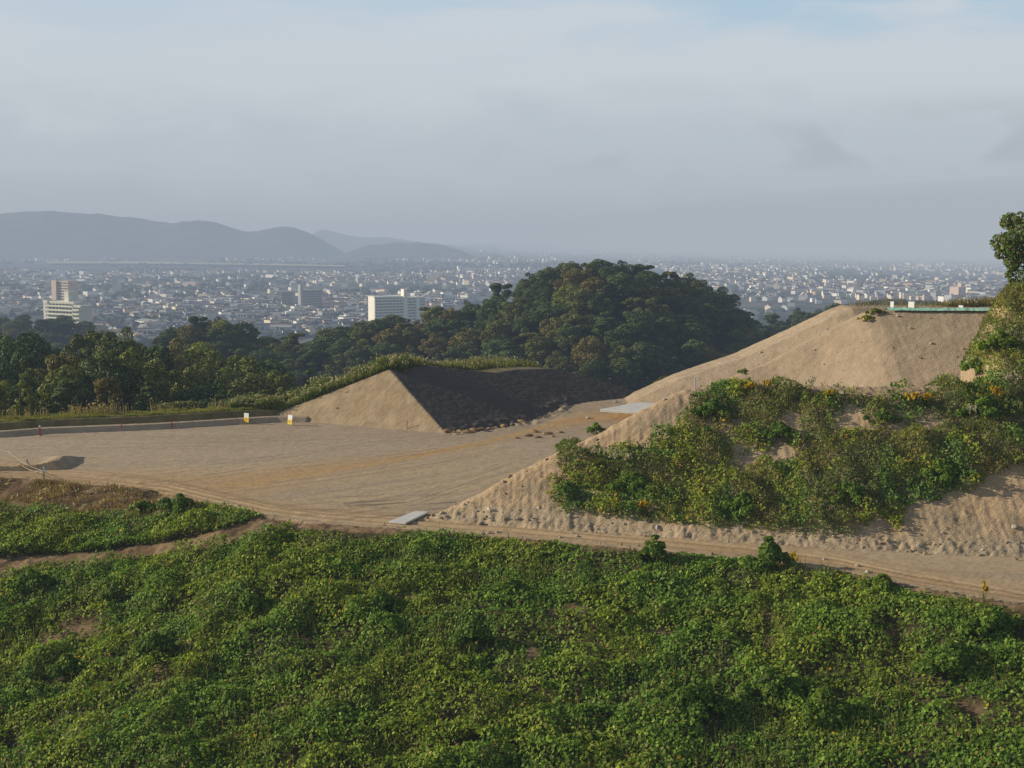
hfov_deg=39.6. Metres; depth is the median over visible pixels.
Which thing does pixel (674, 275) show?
woodland tree
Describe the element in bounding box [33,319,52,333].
woodland tree
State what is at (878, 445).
dry bank grass
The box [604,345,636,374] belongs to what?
evergreen oak
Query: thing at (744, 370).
bush
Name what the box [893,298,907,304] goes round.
evergreen oak
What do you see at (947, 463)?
bush
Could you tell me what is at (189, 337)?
evergreen oak
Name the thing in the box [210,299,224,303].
town block
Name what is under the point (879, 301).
evergreen oak
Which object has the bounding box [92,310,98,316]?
town block
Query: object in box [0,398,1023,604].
dirt ground
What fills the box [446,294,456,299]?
town block
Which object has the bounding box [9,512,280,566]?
path grass
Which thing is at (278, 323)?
long shed
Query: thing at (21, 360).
woodland tree
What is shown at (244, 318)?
long shed
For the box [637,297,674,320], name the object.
broadleaf tree
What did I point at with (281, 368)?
evergreen oak
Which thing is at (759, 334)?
evergreen oak
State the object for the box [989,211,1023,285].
leafy tree
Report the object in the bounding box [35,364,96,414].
evergreen oak
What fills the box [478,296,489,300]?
long shed
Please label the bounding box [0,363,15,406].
woodland tree
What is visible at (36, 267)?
river water
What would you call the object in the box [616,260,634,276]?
broadleaf tree
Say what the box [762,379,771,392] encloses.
goldenrod plant
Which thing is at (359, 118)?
sky
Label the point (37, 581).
bush
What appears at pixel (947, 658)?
bush
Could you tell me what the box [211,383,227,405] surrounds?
conifer tree
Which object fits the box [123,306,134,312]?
town block
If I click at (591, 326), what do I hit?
broadleaf tree
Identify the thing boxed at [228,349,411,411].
ridge grass
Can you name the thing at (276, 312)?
town block
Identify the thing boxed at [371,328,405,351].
evergreen oak
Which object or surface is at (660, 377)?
evergreen oak
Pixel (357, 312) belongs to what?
town block
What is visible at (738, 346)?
evergreen oak
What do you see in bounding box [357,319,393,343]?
evergreen oak
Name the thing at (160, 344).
broadleaf tree
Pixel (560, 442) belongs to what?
bush
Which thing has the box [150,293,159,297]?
town block
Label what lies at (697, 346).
evergreen oak
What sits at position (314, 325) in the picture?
long shed
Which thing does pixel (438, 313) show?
woodland tree
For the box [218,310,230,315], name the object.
town block
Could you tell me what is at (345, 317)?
town block
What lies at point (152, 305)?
town block
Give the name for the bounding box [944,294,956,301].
town block
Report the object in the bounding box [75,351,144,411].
evergreen oak
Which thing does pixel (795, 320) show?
broadleaf tree
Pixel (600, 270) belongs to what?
broadleaf tree
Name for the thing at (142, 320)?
long shed
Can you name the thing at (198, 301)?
long shed
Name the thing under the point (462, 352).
broadleaf tree
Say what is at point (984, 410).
bush
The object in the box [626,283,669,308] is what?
evergreen oak
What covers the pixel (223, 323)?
evergreen oak
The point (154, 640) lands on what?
bush
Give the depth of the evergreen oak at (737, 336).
401.93 m
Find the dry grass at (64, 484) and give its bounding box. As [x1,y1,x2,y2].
[0,476,262,519]
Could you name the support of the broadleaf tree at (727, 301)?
on the hills at (639, 381)
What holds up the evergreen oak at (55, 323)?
on the hills at (639, 381)
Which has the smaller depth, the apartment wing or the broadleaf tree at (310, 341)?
the broadleaf tree at (310, 341)
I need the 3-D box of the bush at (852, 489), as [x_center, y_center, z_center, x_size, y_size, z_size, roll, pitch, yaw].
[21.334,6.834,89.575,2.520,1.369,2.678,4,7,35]
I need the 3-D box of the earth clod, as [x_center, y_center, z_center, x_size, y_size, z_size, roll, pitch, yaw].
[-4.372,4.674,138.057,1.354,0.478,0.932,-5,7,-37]
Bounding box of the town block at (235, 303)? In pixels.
[230,301,241,305]
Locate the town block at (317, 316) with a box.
[310,314,325,317]
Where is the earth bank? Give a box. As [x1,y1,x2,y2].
[431,292,1023,555]
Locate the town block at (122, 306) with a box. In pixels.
[114,304,130,307]
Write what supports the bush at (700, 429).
on the earth bank
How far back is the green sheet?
137.06 m
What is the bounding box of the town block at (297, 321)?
[291,319,306,323]
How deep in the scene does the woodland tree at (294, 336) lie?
429.65 m
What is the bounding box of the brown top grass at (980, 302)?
[851,294,996,306]
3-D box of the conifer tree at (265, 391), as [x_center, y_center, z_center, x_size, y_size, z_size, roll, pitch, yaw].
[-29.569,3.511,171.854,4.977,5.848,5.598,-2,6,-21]
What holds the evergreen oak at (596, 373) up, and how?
on the hills at (639, 381)
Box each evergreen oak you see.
[0,316,9,325]
[0,320,29,334]
[0,334,36,392]
[3,328,20,339]
[11,331,64,370]
[12,314,32,327]
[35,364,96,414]
[39,332,59,343]
[40,318,67,333]
[48,342,67,352]
[56,315,76,325]
[74,321,96,333]
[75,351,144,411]
[76,331,123,368]
[95,329,111,337]
[106,339,156,375]
[106,347,147,403]
[120,359,178,411]
[151,327,176,347]
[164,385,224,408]
[171,325,202,346]
[179,341,227,384]
[180,331,200,344]
[180,344,197,351]
[191,321,210,338]
[196,342,230,358]
[205,319,238,334]
[206,395,247,407]
[216,355,270,393]
[225,372,279,398]
[228,331,248,349]
[229,321,260,349]
[246,349,276,362]
[249,358,297,390]
[251,336,283,345]
[269,351,298,363]
[279,359,313,376]
[292,345,327,370]
[311,333,352,359]
[316,327,330,337]
[321,354,347,373]
[323,337,355,364]
[328,326,351,338]
[340,346,375,367]
[347,320,373,338]
[347,327,376,349]
[347,339,373,362]
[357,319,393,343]
[361,341,400,363]
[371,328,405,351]
[380,314,413,329]
[397,327,424,354]
[411,353,423,359]
[421,318,454,345]
[438,307,465,335]
[478,320,512,349]
[479,338,523,358]
[491,350,527,363]
[510,281,534,303]
[522,337,555,366]
[528,305,572,329]
[529,268,561,297]
[550,323,589,355]
[551,284,580,310]
[553,268,589,291]
[554,263,573,279]
[557,261,583,284]
[561,288,599,315]
[570,335,610,370]
[573,359,610,382]
[578,277,612,299]
[585,259,619,272]
[597,324,647,354]
[598,273,639,305]
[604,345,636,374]
[607,357,643,388]
[623,308,659,341]
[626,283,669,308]
[628,342,668,376]
[633,271,668,287]
[633,275,659,288]
[650,376,667,384]
[675,322,713,353]
[676,339,715,368]
[688,346,727,367]
[719,330,754,350]
[723,342,748,354]
[730,309,759,329]
[745,328,765,341]
[754,323,763,330]
[826,302,841,310]
[873,298,895,304]
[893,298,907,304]
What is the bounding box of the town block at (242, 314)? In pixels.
[237,310,246,316]
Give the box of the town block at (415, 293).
[410,291,421,295]
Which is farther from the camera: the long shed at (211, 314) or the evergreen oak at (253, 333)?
the long shed at (211, 314)
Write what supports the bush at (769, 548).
on the dirt ground at (302, 468)
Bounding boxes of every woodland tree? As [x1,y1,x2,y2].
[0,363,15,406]
[0,380,10,417]
[10,348,40,399]
[32,354,79,386]
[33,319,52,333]
[50,379,92,413]
[56,322,76,334]
[57,335,72,345]
[69,329,98,358]
[91,377,123,412]
[94,342,126,378]
[144,346,176,398]
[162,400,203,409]
[169,367,199,400]
[188,316,207,329]
[227,348,246,358]
[266,370,294,395]
[281,333,305,345]
[296,349,321,380]
[342,366,352,375]
[394,323,411,328]
[419,306,445,319]
[431,352,455,361]
[432,310,458,317]
[445,320,475,344]
[463,356,483,360]
[489,283,512,299]
[518,332,541,355]
[580,262,597,279]
[593,316,625,348]
[620,297,647,323]
[631,264,654,274]
[662,271,679,281]
[673,314,697,328]
[763,314,779,326]
[763,331,773,338]
[863,300,878,304]
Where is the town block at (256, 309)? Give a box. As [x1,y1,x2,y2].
[249,307,266,312]
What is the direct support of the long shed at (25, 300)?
on the plain ground at (529, 245)
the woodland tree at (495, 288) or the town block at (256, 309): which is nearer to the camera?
the woodland tree at (495, 288)
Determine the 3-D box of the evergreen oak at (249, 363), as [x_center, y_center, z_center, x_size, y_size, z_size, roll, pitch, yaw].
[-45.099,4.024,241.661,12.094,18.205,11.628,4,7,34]
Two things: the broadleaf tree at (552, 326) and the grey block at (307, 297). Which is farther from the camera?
the grey block at (307, 297)
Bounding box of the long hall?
[143,275,174,277]
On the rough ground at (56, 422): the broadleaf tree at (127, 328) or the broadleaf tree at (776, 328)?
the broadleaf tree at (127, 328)
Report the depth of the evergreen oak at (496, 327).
392.95 m
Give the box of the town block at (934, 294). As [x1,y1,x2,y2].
[930,290,941,299]
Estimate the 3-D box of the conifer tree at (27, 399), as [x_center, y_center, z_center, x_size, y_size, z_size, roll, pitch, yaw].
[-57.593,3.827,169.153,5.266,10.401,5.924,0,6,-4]
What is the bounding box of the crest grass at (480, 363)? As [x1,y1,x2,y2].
[387,353,547,370]
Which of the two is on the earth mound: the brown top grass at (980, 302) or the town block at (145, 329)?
the brown top grass at (980, 302)
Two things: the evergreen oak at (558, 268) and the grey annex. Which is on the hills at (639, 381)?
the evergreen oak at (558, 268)
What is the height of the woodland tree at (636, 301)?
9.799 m
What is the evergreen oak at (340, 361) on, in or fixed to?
on the hills at (639, 381)
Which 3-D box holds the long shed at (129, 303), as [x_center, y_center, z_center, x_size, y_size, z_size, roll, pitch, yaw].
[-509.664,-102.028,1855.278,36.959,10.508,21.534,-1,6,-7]
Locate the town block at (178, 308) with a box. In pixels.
[172,304,184,311]
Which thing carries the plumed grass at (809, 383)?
on the earth bank
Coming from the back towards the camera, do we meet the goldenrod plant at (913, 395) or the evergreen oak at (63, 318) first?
the evergreen oak at (63, 318)
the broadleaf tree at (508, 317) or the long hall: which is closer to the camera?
the broadleaf tree at (508, 317)
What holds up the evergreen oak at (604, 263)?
on the hills at (639, 381)
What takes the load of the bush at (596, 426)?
on the dirt ground at (302, 468)
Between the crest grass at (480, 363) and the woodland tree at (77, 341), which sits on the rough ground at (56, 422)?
the woodland tree at (77, 341)
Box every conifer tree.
[6,373,39,416]
[133,374,164,410]
[211,370,225,398]
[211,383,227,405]
[231,365,242,392]
[261,389,269,398]
[301,369,313,388]
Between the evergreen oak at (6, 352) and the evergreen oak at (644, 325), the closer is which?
the evergreen oak at (6, 352)
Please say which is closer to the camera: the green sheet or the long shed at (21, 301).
the green sheet
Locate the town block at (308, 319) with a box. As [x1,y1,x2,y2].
[301,317,315,320]
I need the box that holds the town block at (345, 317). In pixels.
[338,315,356,318]
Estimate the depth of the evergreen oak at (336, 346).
412.26 m
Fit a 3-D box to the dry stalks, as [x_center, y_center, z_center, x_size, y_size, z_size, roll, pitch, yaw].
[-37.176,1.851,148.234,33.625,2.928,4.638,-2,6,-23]
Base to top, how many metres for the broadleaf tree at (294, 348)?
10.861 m
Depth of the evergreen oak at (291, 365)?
403.45 m
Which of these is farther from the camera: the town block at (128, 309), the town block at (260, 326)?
the town block at (128, 309)
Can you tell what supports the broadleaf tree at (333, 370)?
on the hills at (639, 381)
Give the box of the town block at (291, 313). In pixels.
[286,311,302,315]
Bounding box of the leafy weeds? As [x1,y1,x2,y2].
[546,279,1023,536]
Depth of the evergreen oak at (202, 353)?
242.90 m
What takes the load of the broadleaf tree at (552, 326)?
on the hills at (639, 381)
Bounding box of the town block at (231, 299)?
[224,298,238,301]
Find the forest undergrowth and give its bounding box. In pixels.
[7,283,894,388]
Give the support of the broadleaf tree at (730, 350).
on the hills at (639, 381)
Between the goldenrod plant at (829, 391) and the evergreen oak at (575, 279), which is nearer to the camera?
the goldenrod plant at (829, 391)
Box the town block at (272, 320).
[264,317,280,322]
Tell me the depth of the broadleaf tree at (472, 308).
423.71 m
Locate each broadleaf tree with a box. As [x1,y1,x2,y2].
[4,368,53,412]
[45,345,83,379]
[73,340,107,393]
[118,326,157,364]
[150,338,168,346]
[167,341,182,356]
[168,337,199,391]
[171,325,186,339]
[183,351,232,398]
[199,328,229,343]
[206,316,225,331]
[207,327,239,348]
[242,342,264,352]
[248,338,274,351]
[269,338,301,355]
[300,336,327,349]
[312,367,343,380]
[392,345,413,355]
[412,314,436,334]
[418,332,454,355]
[443,341,482,362]
[446,326,486,349]
[459,300,480,324]
[473,314,503,338]
[474,304,501,327]
[476,293,512,317]
[493,308,519,331]
[498,296,532,316]
[505,311,539,340]
[513,272,545,297]
[521,283,553,303]
[523,296,553,314]
[539,313,574,338]
[542,350,577,372]
[559,309,593,333]
[576,311,617,333]
[579,292,616,315]
[591,268,611,276]
[597,266,633,291]
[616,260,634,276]
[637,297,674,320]
[650,357,686,379]
[661,279,687,297]
[678,273,714,296]
[681,280,713,301]
[703,287,740,309]
[719,348,732,356]
[723,307,747,332]
[723,327,757,342]
[759,328,777,334]
[764,321,787,332]
[786,308,811,324]
[788,314,807,328]
[808,309,822,316]
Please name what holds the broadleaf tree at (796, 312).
on the hills at (639, 381)
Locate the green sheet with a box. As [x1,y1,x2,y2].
[885,307,989,310]
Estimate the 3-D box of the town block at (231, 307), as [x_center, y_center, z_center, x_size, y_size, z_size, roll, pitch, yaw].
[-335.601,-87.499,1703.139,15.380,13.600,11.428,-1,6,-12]
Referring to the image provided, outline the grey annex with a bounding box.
[281,291,294,305]
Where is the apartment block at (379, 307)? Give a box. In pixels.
[368,289,407,327]
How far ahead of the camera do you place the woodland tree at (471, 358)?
382.24 m
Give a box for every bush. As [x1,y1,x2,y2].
[7,567,56,589]
[45,652,88,677]
[94,581,131,604]
[129,500,155,512]
[133,629,175,659]
[156,493,201,516]
[237,588,263,611]
[356,589,406,612]
[447,615,492,645]
[487,578,536,601]
[554,438,566,447]
[586,422,605,433]
[608,471,650,490]
[634,534,675,562]
[662,674,731,719]
[690,397,733,416]
[693,426,717,436]
[719,491,764,515]
[735,664,802,698]
[736,368,747,372]
[741,535,796,571]
[762,420,796,438]
[799,687,850,725]
[830,481,872,504]
[856,573,903,593]
[857,314,873,320]
[863,408,902,421]
[865,308,886,313]
[909,637,988,681]
[920,458,965,482]
[954,395,1008,417]
[954,606,1022,635]
[960,358,982,373]
[974,329,1023,352]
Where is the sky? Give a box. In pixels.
[0,0,1023,237]
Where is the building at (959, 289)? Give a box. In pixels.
[950,283,965,295]
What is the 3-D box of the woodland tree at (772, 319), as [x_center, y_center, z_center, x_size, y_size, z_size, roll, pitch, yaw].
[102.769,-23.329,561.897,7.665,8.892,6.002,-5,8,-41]
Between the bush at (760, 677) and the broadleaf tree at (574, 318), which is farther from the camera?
the broadleaf tree at (574, 318)
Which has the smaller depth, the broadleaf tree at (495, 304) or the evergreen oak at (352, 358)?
the evergreen oak at (352, 358)
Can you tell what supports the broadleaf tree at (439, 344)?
on the hills at (639, 381)
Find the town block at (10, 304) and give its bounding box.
[3,302,16,305]
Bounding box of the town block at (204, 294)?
[198,292,212,297]
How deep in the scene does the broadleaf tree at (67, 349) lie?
219.72 m
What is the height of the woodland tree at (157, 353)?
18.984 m
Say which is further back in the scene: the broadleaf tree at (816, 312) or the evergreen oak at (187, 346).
the broadleaf tree at (816, 312)
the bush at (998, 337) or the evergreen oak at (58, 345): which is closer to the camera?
the bush at (998, 337)
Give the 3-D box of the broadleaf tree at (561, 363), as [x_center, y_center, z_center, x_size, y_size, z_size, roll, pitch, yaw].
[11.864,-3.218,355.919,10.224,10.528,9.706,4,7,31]
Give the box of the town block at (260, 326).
[251,322,269,330]
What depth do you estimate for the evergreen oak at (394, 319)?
428.31 m
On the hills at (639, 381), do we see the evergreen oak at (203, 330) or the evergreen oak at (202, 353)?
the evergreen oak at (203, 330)
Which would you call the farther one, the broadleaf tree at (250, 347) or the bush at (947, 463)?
the broadleaf tree at (250, 347)
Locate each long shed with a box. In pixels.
[5,301,33,302]
[11,299,41,300]
[11,307,28,311]
[95,307,123,310]
[100,330,129,334]
[106,302,136,305]
[135,318,164,322]
[187,301,209,302]
[205,313,226,317]
[223,307,253,308]
[240,317,260,320]
[261,323,289,324]
[270,325,293,327]
[279,317,301,319]
[291,324,317,327]
[303,321,319,323]
[322,302,346,305]
[322,319,351,321]
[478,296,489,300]
[809,289,835,294]
[916,293,929,299]
[938,295,962,301]
[968,294,998,296]
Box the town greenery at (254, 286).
[0,246,1012,345]
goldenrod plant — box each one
[638,500,649,515]
[745,382,755,394]
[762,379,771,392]
[790,551,798,573]
[824,388,833,401]
[904,392,918,408]
[920,392,932,407]
[982,580,988,601]
[990,385,1002,403]
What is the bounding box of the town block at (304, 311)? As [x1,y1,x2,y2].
[299,309,309,313]
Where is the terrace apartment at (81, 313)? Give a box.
[72,305,91,328]
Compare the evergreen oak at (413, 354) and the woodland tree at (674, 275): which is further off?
the woodland tree at (674, 275)
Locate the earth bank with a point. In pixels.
(990, 509)
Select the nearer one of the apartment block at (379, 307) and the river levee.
the apartment block at (379, 307)
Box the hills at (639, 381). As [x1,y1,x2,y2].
[0,292,724,390]
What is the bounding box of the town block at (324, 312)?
[318,309,333,314]
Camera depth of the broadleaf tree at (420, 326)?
425.69 m
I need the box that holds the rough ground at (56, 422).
[0,409,278,429]
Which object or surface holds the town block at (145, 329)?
on the plain ground at (529, 245)
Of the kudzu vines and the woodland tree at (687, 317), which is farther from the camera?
the woodland tree at (687, 317)
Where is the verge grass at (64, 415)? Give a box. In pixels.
[0,406,263,421]
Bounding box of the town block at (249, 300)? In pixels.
[244,298,258,302]
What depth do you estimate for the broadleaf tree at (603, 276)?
412.43 m
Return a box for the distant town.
[0,250,1022,340]
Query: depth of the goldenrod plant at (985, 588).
74.03 m
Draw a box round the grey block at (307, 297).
[298,284,321,307]
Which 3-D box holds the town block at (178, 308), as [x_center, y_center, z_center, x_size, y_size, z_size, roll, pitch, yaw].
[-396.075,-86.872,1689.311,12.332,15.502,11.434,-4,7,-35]
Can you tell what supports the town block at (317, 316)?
on the plain ground at (529, 245)
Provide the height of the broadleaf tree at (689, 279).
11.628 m
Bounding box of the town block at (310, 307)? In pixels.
[306,305,316,308]
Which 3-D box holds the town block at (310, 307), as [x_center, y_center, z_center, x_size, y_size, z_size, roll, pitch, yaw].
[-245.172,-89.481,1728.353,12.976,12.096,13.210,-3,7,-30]
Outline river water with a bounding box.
[0,264,474,271]
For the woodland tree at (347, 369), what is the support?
on the hills at (639, 381)
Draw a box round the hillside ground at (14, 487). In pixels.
[0,477,1023,767]
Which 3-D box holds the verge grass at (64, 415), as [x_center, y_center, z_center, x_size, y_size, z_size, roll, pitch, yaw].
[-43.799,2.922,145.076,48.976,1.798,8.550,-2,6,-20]
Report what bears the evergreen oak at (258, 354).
on the hills at (639, 381)
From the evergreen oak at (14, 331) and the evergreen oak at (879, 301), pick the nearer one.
the evergreen oak at (14, 331)
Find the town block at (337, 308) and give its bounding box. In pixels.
[334,306,342,311]
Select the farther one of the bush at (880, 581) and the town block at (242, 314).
the town block at (242, 314)
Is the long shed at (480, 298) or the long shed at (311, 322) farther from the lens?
the long shed at (480, 298)
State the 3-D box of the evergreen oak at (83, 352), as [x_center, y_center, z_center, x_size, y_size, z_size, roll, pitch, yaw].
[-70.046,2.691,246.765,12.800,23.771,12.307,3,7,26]
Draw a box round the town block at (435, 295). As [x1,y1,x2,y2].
[430,293,441,296]
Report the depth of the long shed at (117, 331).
1314.93 m
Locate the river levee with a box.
[48,261,343,265]
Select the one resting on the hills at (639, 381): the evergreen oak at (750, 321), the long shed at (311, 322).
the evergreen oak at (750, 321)
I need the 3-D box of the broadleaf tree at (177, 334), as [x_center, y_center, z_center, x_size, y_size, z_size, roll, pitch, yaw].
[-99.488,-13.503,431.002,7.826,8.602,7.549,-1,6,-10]
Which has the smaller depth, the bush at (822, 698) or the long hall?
the bush at (822, 698)
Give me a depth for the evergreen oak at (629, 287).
401.26 m
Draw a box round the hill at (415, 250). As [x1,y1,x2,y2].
[327,242,475,258]
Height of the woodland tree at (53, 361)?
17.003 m
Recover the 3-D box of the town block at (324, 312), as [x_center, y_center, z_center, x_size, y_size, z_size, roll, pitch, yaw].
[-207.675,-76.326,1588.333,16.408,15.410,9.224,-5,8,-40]
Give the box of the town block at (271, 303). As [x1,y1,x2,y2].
[267,301,277,306]
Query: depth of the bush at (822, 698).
66.68 m
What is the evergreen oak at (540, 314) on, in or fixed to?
on the hills at (639, 381)
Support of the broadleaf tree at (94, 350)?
on the rough ground at (56, 422)
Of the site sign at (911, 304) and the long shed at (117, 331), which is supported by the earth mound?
the site sign at (911, 304)
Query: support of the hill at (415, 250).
on the plain ground at (529, 245)
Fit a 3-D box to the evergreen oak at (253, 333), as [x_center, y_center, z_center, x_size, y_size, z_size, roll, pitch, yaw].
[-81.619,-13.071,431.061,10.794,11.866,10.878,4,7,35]
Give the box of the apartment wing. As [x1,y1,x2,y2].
[407,296,424,325]
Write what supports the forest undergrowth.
on the hills at (639, 381)
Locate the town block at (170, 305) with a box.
[167,303,175,308]
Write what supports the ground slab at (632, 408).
on the dirt ground at (302, 468)
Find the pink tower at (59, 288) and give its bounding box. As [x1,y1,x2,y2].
[51,280,78,300]
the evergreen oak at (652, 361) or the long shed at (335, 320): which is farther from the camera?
the long shed at (335, 320)
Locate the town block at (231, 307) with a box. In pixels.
[225,305,237,309]
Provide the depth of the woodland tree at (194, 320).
429.95 m
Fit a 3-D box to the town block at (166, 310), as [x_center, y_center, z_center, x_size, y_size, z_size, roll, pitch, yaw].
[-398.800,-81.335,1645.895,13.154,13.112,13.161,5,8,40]
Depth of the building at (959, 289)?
2090.67 m
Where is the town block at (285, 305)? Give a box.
[279,304,291,307]
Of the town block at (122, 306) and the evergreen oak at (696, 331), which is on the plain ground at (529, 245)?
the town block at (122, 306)
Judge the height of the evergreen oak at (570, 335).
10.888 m
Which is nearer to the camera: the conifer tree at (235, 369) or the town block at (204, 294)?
the conifer tree at (235, 369)
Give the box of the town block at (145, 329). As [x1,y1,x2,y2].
[137,326,155,334]
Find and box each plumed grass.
[583,446,605,467]
[603,448,622,472]
[619,453,631,473]
[779,377,797,402]
[800,376,816,400]
[960,403,986,432]
[1000,371,1022,399]
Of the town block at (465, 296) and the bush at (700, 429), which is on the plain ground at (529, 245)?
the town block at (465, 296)
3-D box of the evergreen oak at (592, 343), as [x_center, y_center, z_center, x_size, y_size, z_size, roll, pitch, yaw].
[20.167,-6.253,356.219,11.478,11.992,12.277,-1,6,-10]
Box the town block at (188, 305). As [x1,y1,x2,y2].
[182,302,193,307]
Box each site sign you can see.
[244,413,250,423]
[287,415,293,425]
[908,302,915,307]
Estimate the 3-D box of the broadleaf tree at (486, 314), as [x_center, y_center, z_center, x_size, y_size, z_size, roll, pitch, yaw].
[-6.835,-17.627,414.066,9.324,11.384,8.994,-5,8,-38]
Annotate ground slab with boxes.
[389,511,428,524]
[600,402,654,413]
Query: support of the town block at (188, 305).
on the plain ground at (529, 245)
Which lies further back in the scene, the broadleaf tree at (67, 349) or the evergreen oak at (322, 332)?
the evergreen oak at (322, 332)
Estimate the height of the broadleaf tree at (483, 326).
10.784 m
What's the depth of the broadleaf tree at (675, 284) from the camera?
422.12 m
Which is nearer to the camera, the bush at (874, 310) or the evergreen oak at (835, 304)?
the bush at (874, 310)
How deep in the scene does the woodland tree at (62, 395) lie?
171.79 m
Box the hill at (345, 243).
[312,230,481,251]
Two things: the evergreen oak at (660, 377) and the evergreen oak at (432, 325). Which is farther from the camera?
the evergreen oak at (432, 325)
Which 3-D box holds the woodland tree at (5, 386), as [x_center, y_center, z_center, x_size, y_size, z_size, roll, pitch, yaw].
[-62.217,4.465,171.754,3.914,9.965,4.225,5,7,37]
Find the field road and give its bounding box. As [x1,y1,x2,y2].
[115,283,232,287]
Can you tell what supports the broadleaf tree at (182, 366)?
on the rough ground at (56, 422)
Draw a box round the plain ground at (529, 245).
[0,238,1023,348]
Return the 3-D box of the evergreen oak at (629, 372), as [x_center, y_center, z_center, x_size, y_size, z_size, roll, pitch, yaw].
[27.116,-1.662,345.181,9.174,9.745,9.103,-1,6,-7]
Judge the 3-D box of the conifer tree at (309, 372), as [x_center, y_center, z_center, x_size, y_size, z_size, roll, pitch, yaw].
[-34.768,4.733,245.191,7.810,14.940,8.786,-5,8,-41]
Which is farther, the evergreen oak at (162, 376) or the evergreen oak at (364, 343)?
the evergreen oak at (364, 343)
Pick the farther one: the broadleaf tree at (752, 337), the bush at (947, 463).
the broadleaf tree at (752, 337)
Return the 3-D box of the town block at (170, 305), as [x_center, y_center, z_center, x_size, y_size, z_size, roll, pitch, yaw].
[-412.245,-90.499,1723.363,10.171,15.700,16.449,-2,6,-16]
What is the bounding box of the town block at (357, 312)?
[353,310,364,315]
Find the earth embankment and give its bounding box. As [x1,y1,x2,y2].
[276,365,634,433]
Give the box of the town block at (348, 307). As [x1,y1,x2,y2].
[344,304,354,310]
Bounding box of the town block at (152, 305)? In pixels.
[148,303,160,308]
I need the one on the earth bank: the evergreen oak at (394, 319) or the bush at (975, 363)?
the bush at (975, 363)
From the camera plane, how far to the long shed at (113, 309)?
1693.00 m
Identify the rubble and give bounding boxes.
[379,308,1019,568]
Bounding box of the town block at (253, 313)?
[248,310,259,315]
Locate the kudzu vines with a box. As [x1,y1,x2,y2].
[0,499,1023,767]
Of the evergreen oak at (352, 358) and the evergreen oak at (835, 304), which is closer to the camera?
the evergreen oak at (352, 358)
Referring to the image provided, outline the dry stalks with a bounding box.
[0,391,286,418]
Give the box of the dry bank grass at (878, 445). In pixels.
[546,278,1023,535]
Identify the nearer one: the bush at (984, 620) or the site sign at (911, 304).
the bush at (984, 620)
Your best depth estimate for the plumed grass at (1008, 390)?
95.62 m
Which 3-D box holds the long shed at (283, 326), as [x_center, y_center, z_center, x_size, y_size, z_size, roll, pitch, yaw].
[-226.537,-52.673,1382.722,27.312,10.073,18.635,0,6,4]
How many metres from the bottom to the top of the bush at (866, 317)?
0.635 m
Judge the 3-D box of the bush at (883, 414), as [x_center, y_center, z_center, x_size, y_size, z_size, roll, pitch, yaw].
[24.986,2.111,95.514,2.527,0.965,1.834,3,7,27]
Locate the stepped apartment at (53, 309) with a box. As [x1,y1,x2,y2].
[43,291,86,328]
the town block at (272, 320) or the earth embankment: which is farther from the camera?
the town block at (272, 320)
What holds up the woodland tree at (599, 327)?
on the hills at (639, 381)
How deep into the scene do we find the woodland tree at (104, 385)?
169.23 m
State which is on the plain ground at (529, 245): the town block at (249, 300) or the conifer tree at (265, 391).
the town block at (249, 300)
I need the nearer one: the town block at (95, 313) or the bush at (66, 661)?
the bush at (66, 661)
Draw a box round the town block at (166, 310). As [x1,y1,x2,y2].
[159,308,174,312]
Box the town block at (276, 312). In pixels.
[272,309,281,315]
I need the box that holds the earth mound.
[625,305,989,403]
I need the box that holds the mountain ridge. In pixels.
[0,211,344,258]
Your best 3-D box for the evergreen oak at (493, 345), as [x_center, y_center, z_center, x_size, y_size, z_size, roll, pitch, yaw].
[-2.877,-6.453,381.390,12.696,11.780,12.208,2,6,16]
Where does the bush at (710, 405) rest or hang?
on the earth bank
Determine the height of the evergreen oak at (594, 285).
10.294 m
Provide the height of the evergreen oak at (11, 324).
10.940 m
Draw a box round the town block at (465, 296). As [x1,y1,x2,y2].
[460,294,472,297]
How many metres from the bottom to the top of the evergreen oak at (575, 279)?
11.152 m
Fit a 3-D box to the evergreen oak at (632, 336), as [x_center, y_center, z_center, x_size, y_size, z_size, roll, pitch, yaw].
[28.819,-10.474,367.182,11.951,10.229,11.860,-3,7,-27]
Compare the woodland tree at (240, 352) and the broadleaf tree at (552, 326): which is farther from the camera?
the woodland tree at (240, 352)
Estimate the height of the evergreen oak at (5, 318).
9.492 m
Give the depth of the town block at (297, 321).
1440.08 m
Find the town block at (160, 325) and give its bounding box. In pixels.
[151,322,166,329]
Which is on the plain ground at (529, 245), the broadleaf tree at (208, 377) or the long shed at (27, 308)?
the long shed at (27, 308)
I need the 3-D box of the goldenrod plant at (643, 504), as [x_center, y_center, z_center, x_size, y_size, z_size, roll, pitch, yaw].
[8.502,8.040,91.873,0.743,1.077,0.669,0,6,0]
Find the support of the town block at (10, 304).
on the plain ground at (529, 245)
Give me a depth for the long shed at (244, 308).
1713.48 m
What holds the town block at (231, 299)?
on the plain ground at (529, 245)

